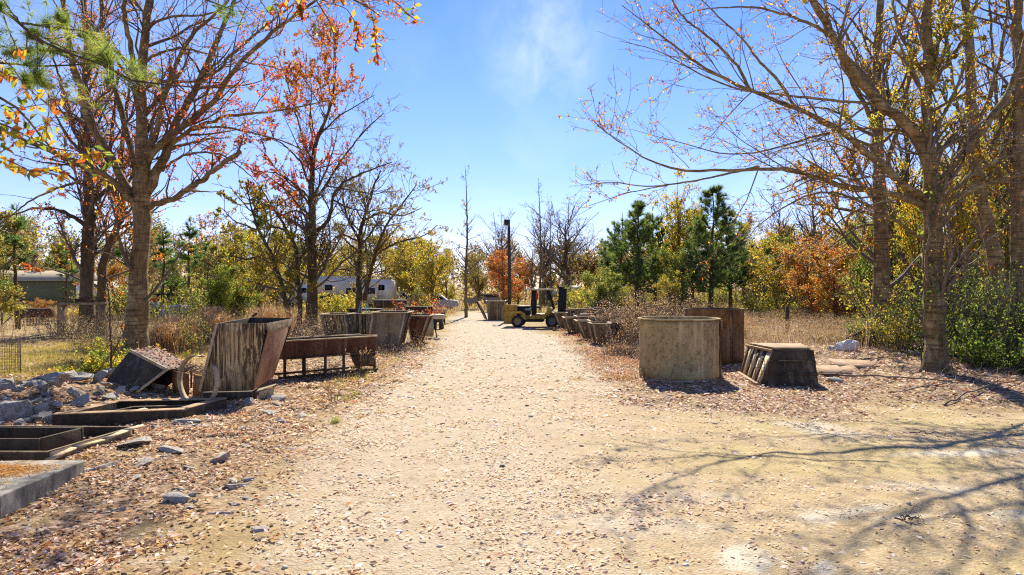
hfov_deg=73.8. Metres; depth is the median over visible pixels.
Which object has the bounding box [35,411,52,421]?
concrete chunk
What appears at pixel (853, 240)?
holly tree
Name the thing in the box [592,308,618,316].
casting form
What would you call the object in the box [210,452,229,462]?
concrete chunk
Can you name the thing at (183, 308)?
weed bush
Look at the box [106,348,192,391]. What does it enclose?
casting form
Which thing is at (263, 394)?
broken plate
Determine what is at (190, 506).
concrete chunk
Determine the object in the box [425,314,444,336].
steel trestle
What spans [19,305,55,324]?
wire roll
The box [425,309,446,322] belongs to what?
steel beam
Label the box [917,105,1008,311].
sweetgum tree
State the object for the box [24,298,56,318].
maple tree
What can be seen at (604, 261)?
oak tree
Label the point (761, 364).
wire mesh
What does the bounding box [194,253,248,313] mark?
young evergreen
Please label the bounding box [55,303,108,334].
scrap table
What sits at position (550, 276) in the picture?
sweetgum tree
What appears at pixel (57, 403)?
concrete chunk
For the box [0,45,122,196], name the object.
oak tree
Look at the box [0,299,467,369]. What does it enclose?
dry weeds
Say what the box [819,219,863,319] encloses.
oak tree
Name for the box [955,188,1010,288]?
maple tree
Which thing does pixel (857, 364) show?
plywood sheet
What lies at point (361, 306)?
stepladder
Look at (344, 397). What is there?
grass tuft
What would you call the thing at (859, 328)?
evergreen bush
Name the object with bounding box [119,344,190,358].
vine bush
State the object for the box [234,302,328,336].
briar bush
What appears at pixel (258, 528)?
concrete chunk
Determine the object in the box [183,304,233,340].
broomsedge tuft
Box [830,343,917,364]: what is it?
fallen branch
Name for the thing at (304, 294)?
travel trailer
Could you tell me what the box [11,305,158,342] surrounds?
briar bush
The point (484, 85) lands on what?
sky
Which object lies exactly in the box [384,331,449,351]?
bramble bush
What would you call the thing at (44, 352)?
verge grass
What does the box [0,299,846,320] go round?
field grass
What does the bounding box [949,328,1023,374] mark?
evergreen bush
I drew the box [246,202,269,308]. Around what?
pine tree
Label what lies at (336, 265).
sweetgum tree
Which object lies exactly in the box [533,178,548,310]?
sweetgum tree
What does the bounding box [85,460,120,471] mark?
concrete chunk
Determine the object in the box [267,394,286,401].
concrete chunk
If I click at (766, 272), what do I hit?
sweetgum tree
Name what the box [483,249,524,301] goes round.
maple tree
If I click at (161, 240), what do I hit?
pine tree
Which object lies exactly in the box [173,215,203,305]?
pine tree
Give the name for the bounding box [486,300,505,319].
casting form
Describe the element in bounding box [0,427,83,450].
flat mould
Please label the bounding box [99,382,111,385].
concrete chunk
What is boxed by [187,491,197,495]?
concrete chunk
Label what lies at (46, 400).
concrete chunk
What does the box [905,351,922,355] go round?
concrete chunk
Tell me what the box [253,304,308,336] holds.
broomsedge tuft
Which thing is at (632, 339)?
grass tuft
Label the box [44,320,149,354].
briar bush
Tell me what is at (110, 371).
concrete chunk
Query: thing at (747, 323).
broomsedge tuft
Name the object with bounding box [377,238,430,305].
sweetgum tree
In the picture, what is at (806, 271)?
maple tree
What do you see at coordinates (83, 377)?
concrete chunk
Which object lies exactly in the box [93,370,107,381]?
concrete chunk
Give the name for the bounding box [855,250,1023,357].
evergreen bush
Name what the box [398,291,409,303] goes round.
parked truck
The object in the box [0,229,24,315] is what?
oak tree
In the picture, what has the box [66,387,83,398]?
concrete chunk
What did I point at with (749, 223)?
oak tree
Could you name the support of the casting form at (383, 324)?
on the ground at (220, 556)
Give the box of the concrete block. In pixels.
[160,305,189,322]
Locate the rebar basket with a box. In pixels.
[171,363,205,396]
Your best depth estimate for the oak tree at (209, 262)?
49.86 m
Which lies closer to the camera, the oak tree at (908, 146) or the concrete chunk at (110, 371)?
the concrete chunk at (110, 371)
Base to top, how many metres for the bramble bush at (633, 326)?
1.975 m
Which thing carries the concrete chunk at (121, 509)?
on the ground at (220, 556)
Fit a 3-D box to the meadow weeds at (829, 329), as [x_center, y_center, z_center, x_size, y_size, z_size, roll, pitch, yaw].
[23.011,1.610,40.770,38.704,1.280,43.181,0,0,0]
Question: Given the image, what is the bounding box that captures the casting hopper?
[198,312,293,399]
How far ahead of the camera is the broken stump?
22.42 m
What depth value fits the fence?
32.93 m
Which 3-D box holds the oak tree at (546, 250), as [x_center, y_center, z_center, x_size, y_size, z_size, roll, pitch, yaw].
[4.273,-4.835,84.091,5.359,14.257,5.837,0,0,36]
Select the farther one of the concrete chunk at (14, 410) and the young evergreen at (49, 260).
the young evergreen at (49, 260)
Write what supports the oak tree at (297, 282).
on the ground at (220, 556)
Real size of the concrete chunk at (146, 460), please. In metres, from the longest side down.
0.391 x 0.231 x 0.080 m
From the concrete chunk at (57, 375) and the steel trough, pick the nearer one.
the concrete chunk at (57, 375)
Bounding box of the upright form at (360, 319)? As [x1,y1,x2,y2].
[347,313,371,334]
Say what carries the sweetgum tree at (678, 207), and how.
on the ground at (220, 556)
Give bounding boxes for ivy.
[907,159,957,372]
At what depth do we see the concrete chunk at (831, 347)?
21.29 m
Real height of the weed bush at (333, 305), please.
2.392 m
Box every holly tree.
[152,251,194,304]
[598,277,626,308]
[656,243,695,312]
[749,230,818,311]
[832,229,872,320]
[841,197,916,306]
[943,257,992,320]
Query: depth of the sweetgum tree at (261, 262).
55.59 m
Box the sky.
[0,0,1023,289]
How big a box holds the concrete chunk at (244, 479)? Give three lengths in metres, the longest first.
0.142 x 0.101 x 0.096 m
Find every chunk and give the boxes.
[0,383,15,388]
[0,399,35,420]
[1,396,10,400]
[5,377,13,382]
[10,387,21,391]
[13,418,25,424]
[23,414,36,422]
[29,416,42,419]
[30,396,42,403]
[31,380,51,395]
[33,402,47,412]
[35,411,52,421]
[39,380,47,391]
[42,396,50,402]
[43,377,56,382]
[43,415,51,422]
[44,372,61,378]
[48,379,62,386]
[52,400,62,407]
[58,370,77,382]
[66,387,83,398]
[71,374,93,380]
[71,394,88,405]
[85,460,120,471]
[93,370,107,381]
[96,385,104,393]
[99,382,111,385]
[99,507,125,513]
[102,392,118,398]
[104,368,114,378]
[115,386,125,393]
[115,436,151,446]
[129,386,139,391]
[130,474,141,480]
[136,456,154,466]
[149,383,164,389]
[157,445,183,452]
[161,492,190,503]
[171,419,200,424]
[171,488,185,490]
[184,502,198,509]
[186,498,197,502]
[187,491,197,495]
[208,511,233,514]
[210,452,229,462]
[223,483,249,488]
[241,477,254,481]
[243,397,253,404]
[251,525,269,531]
[260,410,277,414]
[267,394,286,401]
[826,345,833,350]
[827,377,844,382]
[833,339,859,350]
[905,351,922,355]
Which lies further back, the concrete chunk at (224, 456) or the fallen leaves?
the fallen leaves
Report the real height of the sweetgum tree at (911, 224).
7.617 m
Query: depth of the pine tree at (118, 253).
59.77 m
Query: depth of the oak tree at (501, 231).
99.64 m
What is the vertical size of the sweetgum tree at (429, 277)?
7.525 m
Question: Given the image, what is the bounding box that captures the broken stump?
[846,316,875,346]
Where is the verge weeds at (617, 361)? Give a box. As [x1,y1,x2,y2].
[543,323,682,385]
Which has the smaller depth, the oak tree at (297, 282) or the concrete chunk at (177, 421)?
the concrete chunk at (177, 421)
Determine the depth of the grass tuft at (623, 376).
16.27 m
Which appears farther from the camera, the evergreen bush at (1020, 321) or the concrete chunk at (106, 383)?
the evergreen bush at (1020, 321)
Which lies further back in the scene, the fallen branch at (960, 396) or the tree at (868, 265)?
the tree at (868, 265)
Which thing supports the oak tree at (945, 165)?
on the ground at (220, 556)
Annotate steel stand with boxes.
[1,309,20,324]
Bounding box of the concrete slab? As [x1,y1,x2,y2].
[0,460,84,518]
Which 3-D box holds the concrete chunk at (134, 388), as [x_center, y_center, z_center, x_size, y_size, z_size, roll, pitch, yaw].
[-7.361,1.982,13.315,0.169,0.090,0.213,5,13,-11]
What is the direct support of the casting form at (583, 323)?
on the ground at (220, 556)
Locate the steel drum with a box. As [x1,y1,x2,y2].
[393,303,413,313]
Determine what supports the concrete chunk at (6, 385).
on the ground at (220, 556)
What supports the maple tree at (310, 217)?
on the ground at (220, 556)
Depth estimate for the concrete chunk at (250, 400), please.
12.73 m
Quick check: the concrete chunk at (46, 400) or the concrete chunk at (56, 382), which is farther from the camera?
the concrete chunk at (56, 382)
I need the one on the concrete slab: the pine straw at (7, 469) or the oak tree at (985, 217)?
the pine straw at (7, 469)
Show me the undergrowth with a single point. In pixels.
(754, 301)
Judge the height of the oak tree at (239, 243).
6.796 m
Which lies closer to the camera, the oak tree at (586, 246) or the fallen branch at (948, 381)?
the fallen branch at (948, 381)
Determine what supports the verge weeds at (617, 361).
on the ground at (220, 556)
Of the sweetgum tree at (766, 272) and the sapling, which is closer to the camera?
the sapling
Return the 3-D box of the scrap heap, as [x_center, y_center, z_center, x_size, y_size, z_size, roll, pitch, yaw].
[-19.413,0.567,31.029,2.031,0.532,1.120,0,0,0]
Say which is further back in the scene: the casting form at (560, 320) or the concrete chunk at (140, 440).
the casting form at (560, 320)
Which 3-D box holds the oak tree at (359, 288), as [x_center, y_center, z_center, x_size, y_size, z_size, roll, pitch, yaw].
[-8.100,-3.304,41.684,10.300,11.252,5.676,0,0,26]
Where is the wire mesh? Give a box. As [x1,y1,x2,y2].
[755,359,767,386]
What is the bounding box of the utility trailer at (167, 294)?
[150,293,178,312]
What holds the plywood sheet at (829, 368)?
on the ground at (220, 556)
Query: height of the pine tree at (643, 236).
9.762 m
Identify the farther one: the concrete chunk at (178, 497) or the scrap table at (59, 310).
the scrap table at (59, 310)
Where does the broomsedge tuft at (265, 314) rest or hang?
on the ground at (220, 556)
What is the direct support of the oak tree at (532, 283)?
on the ground at (220, 556)
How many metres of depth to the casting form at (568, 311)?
36.71 m
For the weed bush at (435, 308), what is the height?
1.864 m
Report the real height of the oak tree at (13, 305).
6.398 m
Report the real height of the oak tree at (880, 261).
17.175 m
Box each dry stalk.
[319,383,341,405]
[348,346,376,374]
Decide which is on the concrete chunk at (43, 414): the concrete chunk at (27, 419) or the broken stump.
the concrete chunk at (27, 419)
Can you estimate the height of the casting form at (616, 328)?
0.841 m
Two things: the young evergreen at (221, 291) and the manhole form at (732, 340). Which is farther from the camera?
the young evergreen at (221, 291)
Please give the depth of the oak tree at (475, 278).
71.79 m
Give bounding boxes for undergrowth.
[65,266,1008,326]
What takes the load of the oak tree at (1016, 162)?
on the ground at (220, 556)
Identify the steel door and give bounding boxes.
[476,301,486,319]
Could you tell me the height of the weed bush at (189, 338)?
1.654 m
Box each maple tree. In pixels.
[0,0,417,357]
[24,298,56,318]
[94,259,127,304]
[225,1,411,324]
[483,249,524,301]
[506,257,534,303]
[558,0,1023,374]
[770,229,847,321]
[798,237,861,325]
[888,168,954,271]
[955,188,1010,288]
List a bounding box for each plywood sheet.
[816,364,859,375]
[828,359,879,368]
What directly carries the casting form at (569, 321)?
on the ground at (220, 556)
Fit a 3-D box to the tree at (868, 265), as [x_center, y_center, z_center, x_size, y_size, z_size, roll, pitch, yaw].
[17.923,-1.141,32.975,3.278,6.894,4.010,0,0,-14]
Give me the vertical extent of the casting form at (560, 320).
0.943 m
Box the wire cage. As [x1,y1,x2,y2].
[0,336,20,374]
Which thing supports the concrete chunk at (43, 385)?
on the concrete chunk at (35, 383)
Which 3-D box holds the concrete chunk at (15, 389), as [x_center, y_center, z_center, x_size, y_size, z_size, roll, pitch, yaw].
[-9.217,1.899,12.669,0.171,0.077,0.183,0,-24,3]
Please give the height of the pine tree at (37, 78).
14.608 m
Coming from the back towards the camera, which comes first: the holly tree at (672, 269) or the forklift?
the holly tree at (672, 269)
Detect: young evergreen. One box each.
[34,254,58,270]
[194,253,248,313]
[219,270,262,319]
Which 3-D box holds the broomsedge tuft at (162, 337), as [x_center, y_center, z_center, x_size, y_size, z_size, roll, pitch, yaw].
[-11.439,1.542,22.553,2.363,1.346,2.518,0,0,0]
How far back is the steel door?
45.75 m
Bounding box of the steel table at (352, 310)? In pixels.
[346,308,382,312]
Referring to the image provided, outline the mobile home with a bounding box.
[0,271,127,307]
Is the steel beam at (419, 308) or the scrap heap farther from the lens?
the steel beam at (419, 308)
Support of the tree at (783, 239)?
on the ground at (220, 556)
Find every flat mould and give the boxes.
[0,425,133,460]
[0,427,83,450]
[52,397,226,425]
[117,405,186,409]
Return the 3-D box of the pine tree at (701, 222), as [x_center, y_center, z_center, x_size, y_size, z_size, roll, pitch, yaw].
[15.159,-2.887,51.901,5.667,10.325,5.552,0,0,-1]
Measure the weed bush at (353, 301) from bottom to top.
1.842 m
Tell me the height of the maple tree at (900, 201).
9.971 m
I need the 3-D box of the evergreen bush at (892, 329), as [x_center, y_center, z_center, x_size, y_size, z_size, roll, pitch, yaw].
[12.236,1.128,21.184,2.836,1.770,2.842,0,0,33]
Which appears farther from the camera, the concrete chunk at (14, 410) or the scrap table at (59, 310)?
the scrap table at (59, 310)
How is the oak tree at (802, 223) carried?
on the ground at (220, 556)
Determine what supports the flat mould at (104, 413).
on the ground at (220, 556)
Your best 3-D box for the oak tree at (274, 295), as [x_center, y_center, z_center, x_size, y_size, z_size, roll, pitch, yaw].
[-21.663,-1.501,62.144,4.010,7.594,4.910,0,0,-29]
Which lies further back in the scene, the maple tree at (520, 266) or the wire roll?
the maple tree at (520, 266)
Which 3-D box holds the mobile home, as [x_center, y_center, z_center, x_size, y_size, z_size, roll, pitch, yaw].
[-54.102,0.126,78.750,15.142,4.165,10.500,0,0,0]
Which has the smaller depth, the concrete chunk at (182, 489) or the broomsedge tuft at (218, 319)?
the concrete chunk at (182, 489)
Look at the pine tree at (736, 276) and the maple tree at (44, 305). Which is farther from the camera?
the pine tree at (736, 276)
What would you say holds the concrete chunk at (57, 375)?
on the ground at (220, 556)
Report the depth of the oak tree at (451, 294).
73.90 m
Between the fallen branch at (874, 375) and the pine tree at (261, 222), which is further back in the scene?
the pine tree at (261, 222)
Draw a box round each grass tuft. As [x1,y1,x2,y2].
[298,393,342,401]
[320,392,360,402]
[328,416,342,423]
[353,413,373,417]
[610,373,634,379]
[626,333,638,359]
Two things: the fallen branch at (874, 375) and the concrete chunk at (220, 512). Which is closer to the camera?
the concrete chunk at (220, 512)
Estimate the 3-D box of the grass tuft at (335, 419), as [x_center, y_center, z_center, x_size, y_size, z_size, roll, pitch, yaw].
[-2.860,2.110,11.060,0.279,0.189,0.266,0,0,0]
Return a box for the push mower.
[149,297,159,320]
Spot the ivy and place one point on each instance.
(945, 334)
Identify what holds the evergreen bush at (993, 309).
on the ground at (220, 556)
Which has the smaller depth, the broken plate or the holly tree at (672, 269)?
the broken plate
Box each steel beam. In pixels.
[404,306,433,313]
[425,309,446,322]
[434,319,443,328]
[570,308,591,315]
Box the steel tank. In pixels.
[374,299,406,310]
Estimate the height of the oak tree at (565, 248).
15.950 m
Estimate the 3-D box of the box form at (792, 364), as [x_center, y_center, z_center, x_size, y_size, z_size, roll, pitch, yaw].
[6.311,1.794,16.205,1.501,0.863,2.206,0,0,8]
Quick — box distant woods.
[0,205,948,305]
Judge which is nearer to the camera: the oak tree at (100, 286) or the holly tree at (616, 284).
the oak tree at (100, 286)
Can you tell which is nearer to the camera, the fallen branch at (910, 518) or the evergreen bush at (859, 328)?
the fallen branch at (910, 518)
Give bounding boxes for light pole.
[501,219,510,304]
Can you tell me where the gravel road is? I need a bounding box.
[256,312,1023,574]
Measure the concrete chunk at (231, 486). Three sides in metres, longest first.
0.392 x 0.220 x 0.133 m
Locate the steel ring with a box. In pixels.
[177,355,219,397]
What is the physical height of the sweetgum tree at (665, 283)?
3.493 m
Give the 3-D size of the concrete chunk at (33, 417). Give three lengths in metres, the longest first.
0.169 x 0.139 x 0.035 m
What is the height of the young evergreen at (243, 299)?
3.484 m
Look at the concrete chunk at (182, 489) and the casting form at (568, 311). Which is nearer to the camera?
the concrete chunk at (182, 489)
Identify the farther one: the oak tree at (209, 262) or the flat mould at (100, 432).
the oak tree at (209, 262)
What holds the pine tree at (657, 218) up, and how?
on the ground at (220, 556)
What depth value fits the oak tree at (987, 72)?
27.97 m
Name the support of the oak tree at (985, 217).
on the ground at (220, 556)
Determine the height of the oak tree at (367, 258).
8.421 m
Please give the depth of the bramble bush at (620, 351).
21.42 m
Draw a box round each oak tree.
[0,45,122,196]
[0,207,40,316]
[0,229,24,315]
[4,0,135,331]
[18,36,178,328]
[116,260,161,295]
[172,242,229,298]
[204,180,318,325]
[209,232,263,303]
[212,174,319,325]
[254,0,424,65]
[264,230,290,307]
[316,140,452,312]
[341,235,388,278]
[434,247,463,299]
[463,248,491,300]
[473,207,523,298]
[516,237,542,298]
[518,190,600,291]
[518,195,564,304]
[570,220,603,287]
[594,239,631,293]
[723,213,764,309]
[756,182,802,264]
[768,0,969,344]
[780,176,840,274]
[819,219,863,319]
[849,42,962,305]
[874,0,1023,312]
[911,151,986,296]
[942,0,1023,333]
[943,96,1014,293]
[956,3,1012,235]
[983,186,1010,275]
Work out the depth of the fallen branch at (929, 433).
10.15 m
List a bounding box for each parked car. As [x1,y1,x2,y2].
[411,294,458,309]
[463,294,498,304]
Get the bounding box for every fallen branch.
[818,353,988,381]
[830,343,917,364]
[888,351,1020,392]
[894,508,923,520]
[903,430,955,434]
[944,368,1023,405]
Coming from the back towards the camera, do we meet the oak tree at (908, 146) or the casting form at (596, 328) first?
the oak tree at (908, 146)
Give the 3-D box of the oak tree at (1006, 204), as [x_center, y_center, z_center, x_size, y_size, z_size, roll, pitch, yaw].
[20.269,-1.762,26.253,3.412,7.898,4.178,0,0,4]
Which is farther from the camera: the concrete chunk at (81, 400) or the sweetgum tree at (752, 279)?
the sweetgum tree at (752, 279)
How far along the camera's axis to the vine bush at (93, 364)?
16.66 m
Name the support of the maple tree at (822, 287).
on the ground at (220, 556)
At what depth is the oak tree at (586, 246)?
104.28 m
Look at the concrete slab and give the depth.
7.07 m
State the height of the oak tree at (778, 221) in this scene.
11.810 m
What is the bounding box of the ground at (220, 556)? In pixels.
[0,290,1023,574]
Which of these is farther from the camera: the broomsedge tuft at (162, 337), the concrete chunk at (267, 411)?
the broomsedge tuft at (162, 337)
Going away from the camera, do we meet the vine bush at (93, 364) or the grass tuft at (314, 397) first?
the grass tuft at (314, 397)
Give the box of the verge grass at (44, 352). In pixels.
[0,329,513,413]
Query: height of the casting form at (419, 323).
1.186 m
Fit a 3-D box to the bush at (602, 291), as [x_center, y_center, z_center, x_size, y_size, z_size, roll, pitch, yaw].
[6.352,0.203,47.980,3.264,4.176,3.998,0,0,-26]
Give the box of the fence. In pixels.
[785,307,829,331]
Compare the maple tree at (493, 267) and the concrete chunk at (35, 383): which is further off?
the maple tree at (493, 267)
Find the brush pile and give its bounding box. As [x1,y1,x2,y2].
[794,321,876,344]
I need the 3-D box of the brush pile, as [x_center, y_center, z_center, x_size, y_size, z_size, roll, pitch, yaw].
[12.275,1.670,24.640,3.983,1.162,3.589,0,0,-24]
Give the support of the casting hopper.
on the ground at (220, 556)
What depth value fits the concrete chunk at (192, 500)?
7.04 m
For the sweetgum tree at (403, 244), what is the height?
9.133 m
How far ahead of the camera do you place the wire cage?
17.18 m
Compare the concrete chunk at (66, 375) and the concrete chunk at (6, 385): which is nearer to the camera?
the concrete chunk at (6, 385)
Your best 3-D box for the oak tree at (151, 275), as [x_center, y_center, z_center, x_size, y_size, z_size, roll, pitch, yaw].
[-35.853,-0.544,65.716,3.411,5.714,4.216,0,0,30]
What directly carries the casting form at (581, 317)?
on the ground at (220, 556)
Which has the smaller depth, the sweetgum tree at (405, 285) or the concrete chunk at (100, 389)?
the concrete chunk at (100, 389)
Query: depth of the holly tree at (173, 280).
57.57 m
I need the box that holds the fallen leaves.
[137,345,191,367]
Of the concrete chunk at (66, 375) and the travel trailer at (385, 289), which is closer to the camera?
the concrete chunk at (66, 375)
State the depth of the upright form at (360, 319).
25.90 m
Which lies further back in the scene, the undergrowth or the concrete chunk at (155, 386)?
the undergrowth
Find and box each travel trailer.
[261,281,306,308]
[317,276,396,308]
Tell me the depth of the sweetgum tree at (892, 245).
33.87 m
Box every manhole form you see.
[638,316,722,382]
[684,307,743,364]
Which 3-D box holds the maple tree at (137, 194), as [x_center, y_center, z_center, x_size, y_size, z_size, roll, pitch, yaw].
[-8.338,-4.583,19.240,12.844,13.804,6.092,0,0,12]
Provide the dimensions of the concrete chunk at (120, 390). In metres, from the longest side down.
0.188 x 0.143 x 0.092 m
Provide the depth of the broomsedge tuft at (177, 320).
23.90 m
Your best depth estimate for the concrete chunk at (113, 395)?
12.63 m
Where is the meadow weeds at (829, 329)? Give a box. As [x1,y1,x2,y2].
[566,302,922,355]
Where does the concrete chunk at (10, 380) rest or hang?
on the ground at (220, 556)
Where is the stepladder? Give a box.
[358,301,368,312]
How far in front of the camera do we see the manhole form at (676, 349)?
15.81 m
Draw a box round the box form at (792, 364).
[737,343,818,385]
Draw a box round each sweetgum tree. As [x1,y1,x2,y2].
[229,220,286,311]
[304,233,350,294]
[376,224,427,291]
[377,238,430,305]
[399,229,460,304]
[451,165,482,316]
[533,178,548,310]
[545,203,558,306]
[645,166,702,281]
[652,270,681,312]
[738,222,799,299]
[742,231,817,316]
[858,185,944,301]
[890,154,954,340]
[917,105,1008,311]
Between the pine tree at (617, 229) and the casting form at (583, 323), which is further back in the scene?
the pine tree at (617, 229)
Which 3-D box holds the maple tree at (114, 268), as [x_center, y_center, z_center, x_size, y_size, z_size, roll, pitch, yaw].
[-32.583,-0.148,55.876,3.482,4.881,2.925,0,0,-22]
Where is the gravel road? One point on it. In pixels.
(970, 471)
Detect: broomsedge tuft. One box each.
[148,315,209,353]
[149,310,211,349]
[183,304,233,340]
[190,309,241,343]
[232,301,295,333]
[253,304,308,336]
[744,312,753,335]
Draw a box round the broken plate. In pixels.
[256,384,275,399]
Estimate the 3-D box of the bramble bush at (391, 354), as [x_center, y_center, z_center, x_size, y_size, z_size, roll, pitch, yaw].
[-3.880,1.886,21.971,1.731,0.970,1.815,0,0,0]
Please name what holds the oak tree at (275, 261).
on the ground at (220, 556)
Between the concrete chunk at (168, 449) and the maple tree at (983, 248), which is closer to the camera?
the concrete chunk at (168, 449)
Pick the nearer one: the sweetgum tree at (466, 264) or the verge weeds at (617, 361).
the verge weeds at (617, 361)
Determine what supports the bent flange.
attached to the flat mould at (100, 432)
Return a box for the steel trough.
[275,334,377,378]
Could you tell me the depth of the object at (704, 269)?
59.64 m
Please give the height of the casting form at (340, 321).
1.289 m
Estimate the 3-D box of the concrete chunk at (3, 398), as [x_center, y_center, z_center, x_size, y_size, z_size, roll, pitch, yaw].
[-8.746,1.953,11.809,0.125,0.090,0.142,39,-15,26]
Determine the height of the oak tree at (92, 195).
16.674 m
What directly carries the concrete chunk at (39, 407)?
on the ground at (220, 556)
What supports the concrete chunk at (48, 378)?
on the ground at (220, 556)
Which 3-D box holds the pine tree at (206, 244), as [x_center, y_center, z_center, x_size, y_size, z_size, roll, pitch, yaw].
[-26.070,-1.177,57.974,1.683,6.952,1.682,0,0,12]
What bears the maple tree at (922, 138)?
on the ground at (220, 556)
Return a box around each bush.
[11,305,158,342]
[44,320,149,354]
[47,337,132,374]
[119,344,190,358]
[150,293,229,331]
[157,309,214,354]
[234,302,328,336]
[260,304,357,336]
[289,349,375,380]
[297,287,363,321]
[337,294,373,312]
[376,331,413,357]
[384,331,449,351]
[392,295,451,313]
[570,280,725,335]
[571,302,684,344]
[576,261,629,307]
[581,323,638,359]
[832,313,899,346]
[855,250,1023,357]
[855,295,954,352]
[876,244,1023,367]
[903,280,1023,355]
[912,313,1023,371]
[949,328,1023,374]
[964,287,1023,353]
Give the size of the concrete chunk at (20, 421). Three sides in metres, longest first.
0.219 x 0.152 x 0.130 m
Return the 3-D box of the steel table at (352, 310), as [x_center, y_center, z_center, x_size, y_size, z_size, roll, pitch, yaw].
[-8.622,1.718,40.000,1.905,0.974,1.200,0,0,0]
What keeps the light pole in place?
on the ground at (220, 556)
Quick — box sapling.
[89,264,129,367]
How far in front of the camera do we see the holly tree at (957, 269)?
23.94 m
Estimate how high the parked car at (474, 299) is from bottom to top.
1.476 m
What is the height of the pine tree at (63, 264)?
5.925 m
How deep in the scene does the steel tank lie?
41.78 m
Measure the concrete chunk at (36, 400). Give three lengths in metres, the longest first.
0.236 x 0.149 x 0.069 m
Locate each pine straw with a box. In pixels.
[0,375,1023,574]
[0,459,67,489]
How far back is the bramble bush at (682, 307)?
30.67 m
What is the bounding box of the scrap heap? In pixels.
[61,294,107,305]
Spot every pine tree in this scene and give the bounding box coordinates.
[0,0,248,112]
[0,202,39,328]
[54,243,79,310]
[113,243,127,287]
[149,224,179,313]
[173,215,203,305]
[198,235,214,287]
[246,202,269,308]
[597,213,644,305]
[606,199,669,311]
[629,207,673,308]
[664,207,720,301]
[678,183,749,307]
[701,216,760,307]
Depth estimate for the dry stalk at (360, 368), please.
17.06 m
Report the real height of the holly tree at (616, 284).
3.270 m
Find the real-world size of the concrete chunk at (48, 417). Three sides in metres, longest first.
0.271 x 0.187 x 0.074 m
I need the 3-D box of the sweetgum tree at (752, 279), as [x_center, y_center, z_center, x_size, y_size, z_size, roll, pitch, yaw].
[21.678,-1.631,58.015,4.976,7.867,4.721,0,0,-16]
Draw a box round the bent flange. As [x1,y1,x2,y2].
[45,425,143,459]
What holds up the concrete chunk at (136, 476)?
on the ground at (220, 556)
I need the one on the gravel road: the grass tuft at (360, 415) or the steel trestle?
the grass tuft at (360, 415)
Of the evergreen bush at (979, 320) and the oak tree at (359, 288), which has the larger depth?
the oak tree at (359, 288)
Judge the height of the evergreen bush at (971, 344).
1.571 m
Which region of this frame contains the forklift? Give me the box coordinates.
[503,287,566,327]
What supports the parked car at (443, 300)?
on the ground at (220, 556)
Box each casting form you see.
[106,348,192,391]
[318,313,351,334]
[369,311,413,349]
[408,314,434,343]
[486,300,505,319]
[552,312,567,328]
[562,316,576,334]
[564,308,583,315]
[573,315,595,335]
[573,319,591,340]
[588,322,612,343]
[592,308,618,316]
[607,321,623,339]
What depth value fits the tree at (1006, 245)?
25.96 m
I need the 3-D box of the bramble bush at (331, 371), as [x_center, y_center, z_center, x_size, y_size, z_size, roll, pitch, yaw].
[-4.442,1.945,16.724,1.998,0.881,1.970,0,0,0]
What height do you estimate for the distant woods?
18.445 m
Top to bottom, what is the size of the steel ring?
0.945 m
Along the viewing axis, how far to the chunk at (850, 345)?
21.04 m

